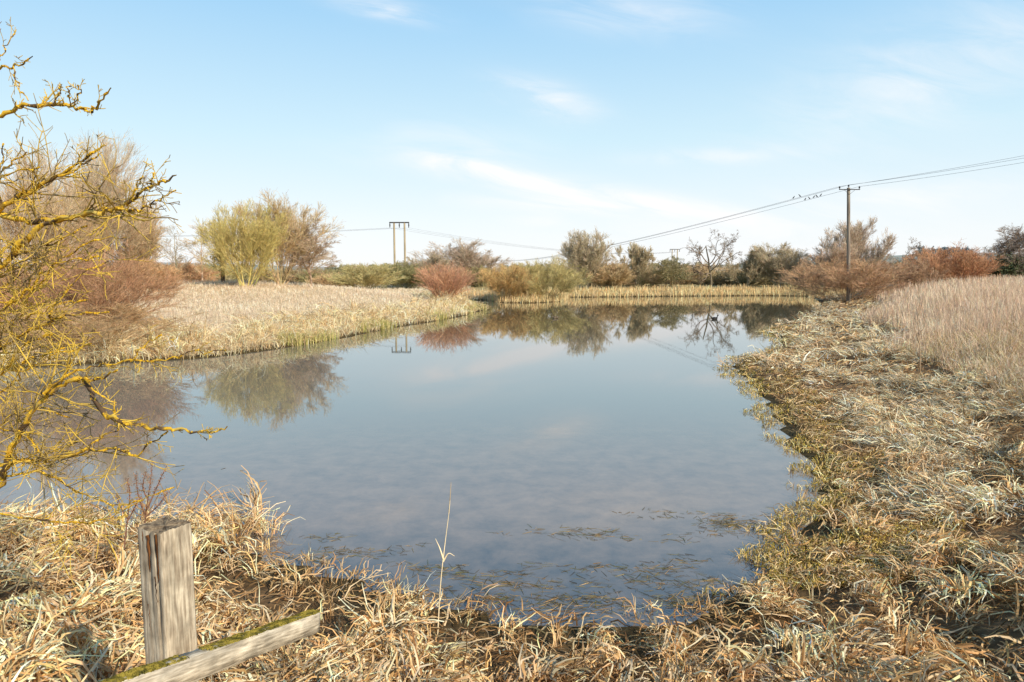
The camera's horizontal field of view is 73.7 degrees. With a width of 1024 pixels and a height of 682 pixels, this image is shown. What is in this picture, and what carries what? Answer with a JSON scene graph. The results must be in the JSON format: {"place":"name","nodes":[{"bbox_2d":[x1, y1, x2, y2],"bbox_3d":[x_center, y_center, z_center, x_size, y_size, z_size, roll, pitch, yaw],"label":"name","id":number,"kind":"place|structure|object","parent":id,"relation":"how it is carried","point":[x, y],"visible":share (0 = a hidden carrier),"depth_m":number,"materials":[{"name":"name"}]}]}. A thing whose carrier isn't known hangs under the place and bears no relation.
{"place":"outdoors","nodes":[
{"label":"outdoors","id":0,"kind":"place"},
{"bbox_2d":[211,238,226,282],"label":"pine tree","id":1,"kind":"object","parent":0,"point":[223,278],"visible":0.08,"depth_m":41.07,"materials":[{"name":"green plant"}]},
{"bbox_2d":[0,296,823,626],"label":"water","id":2,"kind":"structure","parent":0,"point":[508,424],"depth_m":9.63,"materials":[{"name":"blue liquid"}]},
{"bbox_2d":[0,424,1023,681],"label":"dead reeds","id":3,"kind":"object","parent":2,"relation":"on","point":[64,644],"visible":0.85,"depth_m":4.37,"materials":[{"name":"beige plant"}]},
{"bbox_2d":[254,507,771,620],"bbox_3d":[0.123,1.876,6.036,5.124,0.006,2.361,0,6,0],"label":"pond weed","id":4,"kind":"object","parent":2,"relation":"on","point":[614,599],"visible":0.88,"depth_m":5.53,"materials":[{"name":"green plant"}]},
{"bbox_2d":[430,283,845,302],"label":"reeds","id":5,"kind":"object","parent":2,"relation":"on","point":[563,297],"visible":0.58,"depth_m":63.30,"materials":[{"name":"beige plant"}]},
{"bbox_2d":[5,253,1011,270],"bbox_3d":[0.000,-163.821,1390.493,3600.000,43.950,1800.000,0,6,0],"label":"hills","id":6,"kind":"structure","parent":0,"point":[897,256],"depth_m":1340.09,"materials":[{"name":"green plant"}]},
{"bbox_2d":[0,270,1023,681],"bbox_3d":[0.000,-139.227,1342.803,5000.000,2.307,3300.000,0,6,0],"label":"ground","id":7,"kind":"structure","parent":0,"point":[628,632],"depth_m":5.35,"materials":[{"name":"beige plant"}]},
{"bbox_2d":[12,535,41,658],"bbox_3d":[-2.343,1.291,3.315,0.141,0.701,0.077,-3,7,-30],"label":"upright stem","id":8,"kind":"object","parent":7,"relation":"on","point":[13,604],"visible":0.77,"depth_m":3.31,"materials":[{"name":"brown plant"}]},
{"bbox_2d":[25,405,44,578],"bbox_3d":[-2.467,0.785,3.529,0.133,0.903,0.050,-6,8,-43],"label":"upright stem","id":9,"kind":"object","parent":7,"relation":"on","point":[29,568],"visible":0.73,"depth_m":3.54,"materials":[{"name":"brown plant"}]},
{"bbox_2d":[0,252,98,323],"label":"hawthorn bush","id":10,"kind":"object","parent":7,"relation":"on","point":[5,280],"visible":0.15,"depth_m":21.78,"materials":[{"name":"brown plant"}]},
{"bbox_2d":[0,142,112,276],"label":"bare tree","id":11,"kind":"object","parent":7,"relation":"on","point":[54,208],"visible":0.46,"depth_m":29.99,"materials":[{"name":"brown plant"}]},
{"bbox_2d":[0,126,159,290],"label":"bare tree","id":12,"kind":"object","parent":7,"relation":"on","point":[107,188],"visible":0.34,"depth_m":33.25,"materials":[{"name":"brown plant"}]},
{"bbox_2d":[0,237,198,327],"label":"hawthorn bush","id":13,"kind":"object","parent":7,"relation":"on","point":[111,288],"visible":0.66,"depth_m":20.73,"materials":[{"name":"brown plant"}]},
{"bbox_2d":[0,299,207,349],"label":"bramble bush","id":14,"kind":"object","parent":7,"relation":"on","point":[90,321],"visible":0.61,"depth_m":18.87,"materials":[{"name":"brown plant"}]},
{"bbox_2d":[0,17,227,583],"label":"lichen tree","id":15,"kind":"object","parent":7,"relation":"on","point":[15,251],"visible":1,"depth_m":2.65,"materials":[{"name":"yellow plant"}]},
{"bbox_2d":[112,478,141,547],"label":"dock plant","id":16,"kind":"object","parent":7,"relation":"on","point":[127,522],"visible":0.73,"depth_m":4.75,"materials":[{"name":"brown plant"}]},
{"bbox_2d":[88,191,169,284],"bbox_3d":[-20.816,-5.569,37.812,5.360,5.359,5.363,2,6,16],"label":"bare tree","id":17,"kind":"object","parent":7,"relation":"on","point":[152,238],"visible":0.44,"depth_m":36.80,"materials":[{"name":"brown plant"}]},
{"bbox_2d":[105,257,184,289],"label":"bramble bush","id":18,"kind":"object","parent":7,"relation":"on","point":[158,270],"visible":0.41,"depth_m":35.69,"materials":[{"name":"brown plant"}]},
{"bbox_2d":[133,462,169,522],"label":"dock plant","id":19,"kind":"object","parent":7,"relation":"on","point":[147,507],"visible":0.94,"depth_m":4.75,"materials":[{"name":"brown plant"}]},
{"bbox_2d":[159,225,199,272],"bbox_3d":[-23.408,-5.920,47.303,3.457,4.433,2.694,4,7,34],"label":"slender tree","id":20,"kind":"object","parent":7,"relation":"on","point":[175,256],"visible":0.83,"depth_m":47.28,"materials":[{"name":"brown plant"}]},
{"bbox_2d":[165,259,220,282],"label":"bush","id":21,"kind":"object","parent":7,"relation":"on","point":[191,271],"visible":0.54,"depth_m":49.25,"materials":[{"name":"brown plant"}]},
{"bbox_2d":[175,223,212,281],"bbox_3d":[-20.794,-5.794,45.541,2.262,4.161,2.787,3,7,24],"label":"slender tree","id":22,"kind":"object","parent":7,"relation":"on","point":[200,253],"visible":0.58,"depth_m":45.34,"materials":[{"name":"brown plant"}]},
{"bbox_2d":[98,515,320,681],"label":"broken fence","id":23,"kind":"object","parent":7,"relation":"on","point":[173,653],"visible":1,"depth_m":2.18,"materials":[{"name":"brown wood"}]},
{"bbox_2d":[5,278,470,337],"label":"meadow grass","id":24,"kind":"structure","parent":7,"relation":"on","point":[382,292],"depth_m":34.44,"materials":[{"name":"beige plant"}]},
{"bbox_2d":[191,198,292,285],"bbox_3d":[-14.900,-5.607,38.341,5.411,5.172,5.063,-4,7,-32],"label":"willow tree","id":25,"kind":"object","parent":7,"relation":"on","point":[261,244],"visible":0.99,"depth_m":37.87,"materials":[{"name":"green plant"}]},
{"bbox_2d":[0,285,490,367],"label":"bank reeds","id":26,"kind":"object","parent":7,"relation":"on","point":[293,322],"visible":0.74,"depth_m":22.57,"materials":[{"name":"beige plant"}]},
{"bbox_2d":[228,189,341,284],"bbox_3d":[-14.131,-6.335,41.624,7.114,5.860,7.061,0,6,0],"label":"willow tree","id":27,"kind":"object","parent":7,"relation":"on","point":[291,226],"visible":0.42,"depth_m":40.93,"materials":[{"name":"brown plant"}]},
{"bbox_2d":[279,218,340,286],"bbox_3d":[-12.558,-5.399,41.590,3.821,4.276,4.786,-6,8,-44],"label":"bare tree","id":28,"kind":"object","parent":7,"relation":"on","point":[310,244],"visible":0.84,"depth_m":41.17,"materials":[{"name":"brown plant"}]},
{"bbox_2d":[305,271,354,286],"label":"brown bush","id":29,"kind":"object","parent":7,"relation":"on","point":[319,280],"visible":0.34,"depth_m":58.97,"materials":[{"name":"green plant"}]},
{"bbox_2d":[296,627,392,681],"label":"fallen stem","id":30,"kind":"object","parent":7,"relation":"on","point":[306,676],"visible":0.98,"depth_m":3.43,"materials":[{"name":"beige plant"}]},
{"bbox_2d":[322,261,405,288],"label":"olive bush","id":31,"kind":"object","parent":7,"relation":"on","point":[372,275],"visible":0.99,"depth_m":54.84,"materials":[{"name":"green plant"}]},
{"bbox_2d":[273,299,485,345],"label":"green iris leaves","id":32,"kind":"object","parent":7,"relation":"on","point":[332,337],"visible":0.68,"depth_m":26.85,"materials":[{"name":"green plant"}]},
{"bbox_2d":[389,222,408,264],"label":"double utility pole","id":33,"kind":"object","parent":7,"relation":"on","point":[394,239],"visible":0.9,"depth_m":90.98,"materials":[{"name":"brown wood"}]},
{"bbox_2d":[119,228,672,253],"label":"power line","id":34,"kind":"object","parent":33,"relation":"attached to","point":[429,231],"visible":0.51,"depth_m":98.22,"materials":[{"name":"metal"}]},
{"bbox_2d":[178,228,663,253],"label":"power line","id":35,"kind":"object","parent":33,"relation":"attached to","point":[443,236],"visible":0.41,"depth_m":103.36,"materials":[{"name":"metal"}]},
{"bbox_2d":[321,228,668,253],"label":"power line","id":36,"kind":"object","parent":33,"relation":"attached to","point":[464,238],"visible":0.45,"depth_m":102.67,"materials":[{"name":"metal"}]},
{"bbox_2d":[382,260,435,287],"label":"dark bush","id":37,"kind":"object","parent":7,"relation":"on","point":[409,272],"visible":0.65,"depth_m":66.64,"materials":[{"name":"green plant"}]},
{"bbox_2d":[397,254,455,282],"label":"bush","id":38,"kind":"object","parent":7,"relation":"on","point":[436,259],"visible":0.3,"depth_m":71.02,"materials":[{"name":"brown plant"}]},
{"bbox_2d":[436,487,453,634],"bbox_3d":[-0.450,1.443,4.534,0.137,1.014,0.076,-3,7,-25],"label":"grass stem","id":39,"kind":"object","parent":7,"relation":"on","point":[443,557],"visible":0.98,"depth_m":4.52,"materials":[{"name":"beige plant"}]},
{"bbox_2d":[412,261,479,299],"bbox_3d":[-4.353,-4.053,45.142,4.700,3.041,5.472,0,6,0],"label":"dogwood bush","id":40,"kind":"object","parent":7,"relation":"on","point":[437,279],"visible":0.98,"depth_m":44.83,"materials":[{"name":"red plant"}]},
{"bbox_2d":[407,237,512,279],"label":"bare tree","id":41,"kind":"object","parent":7,"relation":"on","point":[465,257],"visible":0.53,"depth_m":73.68,"materials":[{"name":"brown plant"}]},
{"bbox_2d":[30,245,972,270],"bbox_3d":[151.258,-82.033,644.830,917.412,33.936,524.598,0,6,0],"label":"distant wood","id":42,"kind":"object","parent":7,"relation":"on","point":[698,263],"visible":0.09,"depth_m":667.95,"materials":[{"name":"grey plant"}]},
{"bbox_2d":[478,263,542,298],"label":"waterside bush","id":43,"kind":"object","parent":7,"relation":"on","point":[498,282],"visible":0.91,"depth_m":51.59,"materials":[{"name":"brown plant"}]},
{"bbox_2d":[72,261,1023,287],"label":"thicket","id":44,"kind":"object","parent":7,"relation":"on","point":[718,277],"visible":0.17,"depth_m":76.41,"materials":[{"name":"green plant"}]},
{"bbox_2d":[506,255,592,299],"bbox_3d":[2.863,-5.038,53.547,7.392,3.582,6.909,0,6,0],"label":"waterside bush","id":45,"kind":"object","parent":7,"relation":"on","point":[555,277],"visible":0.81,"depth_m":52.73,"materials":[{"name":"green plant"}]},
{"bbox_2d":[557,225,615,287],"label":"bare tree","id":46,"kind":"object","parent":7,"relation":"on","point":[581,253],"visible":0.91,"depth_m":70.23,"materials":[{"name":"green plant"}]},
{"bbox_2d":[580,260,637,287],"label":"brown bush","id":47,"kind":"object","parent":7,"relation":"on","point":[621,274],"visible":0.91,"depth_m":70.63,"materials":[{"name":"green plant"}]},
{"bbox_2d":[610,241,656,286],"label":"bare tree","id":48,"kind":"object","parent":7,"relation":"on","point":[639,263],"visible":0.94,"depth_m":72.95,"materials":[{"name":"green plant"}]},
{"bbox_2d":[651,255,698,287],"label":"ivy tree","id":49,"kind":"object","parent":7,"relation":"on","point":[671,268],"visible":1,"depth_m":71.13,"materials":[{"name":"green plant"}]},
{"bbox_2d":[680,228,741,287],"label":"tree","id":50,"kind":"object","parent":7,"relation":"on","point":[708,262],"visible":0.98,"depth_m":70.72,"materials":[{"name":"brown plant"}]},
{"bbox_2d":[721,246,767,286],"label":"bare tree","id":51,"kind":"object","parent":7,"relation":"on","point":[751,273],"visible":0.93,"depth_m":73.91,"materials":[{"name":"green plant"}]},
{"bbox_2d":[746,242,811,286],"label":"bare tree","id":52,"kind":"object","parent":7,"relation":"on","point":[774,262],"visible":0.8,"depth_m":72.86,"materials":[{"name":"brown plant"}]},
{"bbox_2d":[799,242,857,286],"bbox_3d":[30.383,-7.263,66.127,4.347,4.754,6.148,-4,7,-34],"label":"bare tree","id":53,"kind":"object","parent":7,"relation":"on","point":[842,251],"visible":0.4,"depth_m":64.88,"materials":[{"name":"brown plant"}]},
{"bbox_2d":[774,254,919,301],"bbox_3d":[24.138,-4.687,50.830,10.541,3.570,10.022,4,7,35],"label":"hawthorn bush","id":54,"kind":"object","parent":7,"relation":"on","point":[875,277],"visible":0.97,"depth_m":49.63,"materials":[{"name":"brown plant"}]},
{"bbox_2d":[697,324,998,596],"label":"marsh plants","id":55,"kind":"object","parent":7,"relation":"on","point":[773,571],"visible":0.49,"depth_m":6.42,"materials":[{"name":"green plant"}]},
{"bbox_2d":[839,185,859,301],"bbox_3d":[24.204,-6.998,49.495,1.560,8.530,0.370,0,6,0],"label":"utility pole","id":56,"kind":"object","parent":7,"relation":"on","point":[848,295],"visible":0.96,"depth_m":49.38,"materials":[{"name":"brown wood"}]},
{"bbox_2d":[499,158,1021,260],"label":"power line","id":57,"kind":"object","parent":56,"relation":"attached to","point":[798,198],"visible":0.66,"depth_m":55.88,"materials":[{"name":"metal"}]},
{"bbox_2d":[500,162,1023,260],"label":"power line","id":58,"kind":"object","parent":56,"relation":"attached to","point":[793,203],"visible":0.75,"depth_m":56.94,"materials":[{"name":"metal"}]},
{"bbox_2d":[513,156,1019,260],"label":"power line","id":59,"kind":"object","parent":56,"relation":"attached to","point":[791,199],"visible":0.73,"depth_m":54.72,"materials":[{"name":"metal"}]},
{"bbox_2d":[812,215,897,269],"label":"bare tree","id":60,"kind":"object","parent":7,"relation":"on","point":[858,242],"visible":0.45,"depth_m":66.22,"materials":[{"name":"brown plant"}]},
{"bbox_2d":[887,236,922,266],"bbox_3d":[36.374,-7.049,62.373,2.782,4.960,4.925,6,8,44],"label":"bare tree","id":61,"kind":"object","parent":7,"relation":"on","point":[917,248],"visible":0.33,"depth_m":61.69,"materials":[{"name":"brown plant"}]},
{"bbox_2d":[884,256,948,289],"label":"hawthorn bush","id":62,"kind":"object","parent":7,"relation":"on","point":[914,271],"visible":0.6,"depth_m":50.80,"materials":[{"name":"brown plant"}]},
{"bbox_2d":[914,291,925,369],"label":"young sapling","id":63,"kind":"object","parent":7,"relation":"on","point":[918,329],"visible":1,"depth_m":13.58,"materials":[{"name":"brown plant"}]},
{"bbox_2d":[858,274,1023,400],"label":"tall grass","id":64,"kind":"structure","parent":7,"relation":"on","point":[985,311],"depth_m":18.90,"materials":[{"name":"beige plant"}]},
{"bbox_2d":[898,238,1009,283],"bbox_3d":[34.386,-5.965,53.449,7.617,4.131,6.851,-5,8,-41],"label":"hawthorn bush","id":65,"kind":"object","parent":7,"relation":"on","point":[958,265],"visible":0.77,"depth_m":52.31,"materials":[{"name":"brown plant"}]},
{"bbox_2d":[963,226,1023,272],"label":"bare tree","id":66,"kind":"object","parent":7,"relation":"on","point":[1008,248],"visible":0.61,"depth_m":58.20,"materials":[{"name":"brown plant"}]},
{"bbox_2d":[979,252,1023,279],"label":"evergreen bush","id":67,"kind":"object","parent":7,"relation":"on","point":[1010,269],"visible":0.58,"depth_m":56.85,"materials":[{"name":"green plant"}]},
{"bbox_2d":[992,225,1023,275],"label":"bare tree","id":68,"kind":"object","parent":7,"relation":"on","point":[1017,234],"visible":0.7,"depth_m":57.44,"materials":[{"name":"brown plant"}]},
{"bbox_2d":[0,0,1023,267],"label":"sky","id":69,"kind":"structure","parent":0,"point":[528,123],"materials":[{"name":"blue"}]}
]}

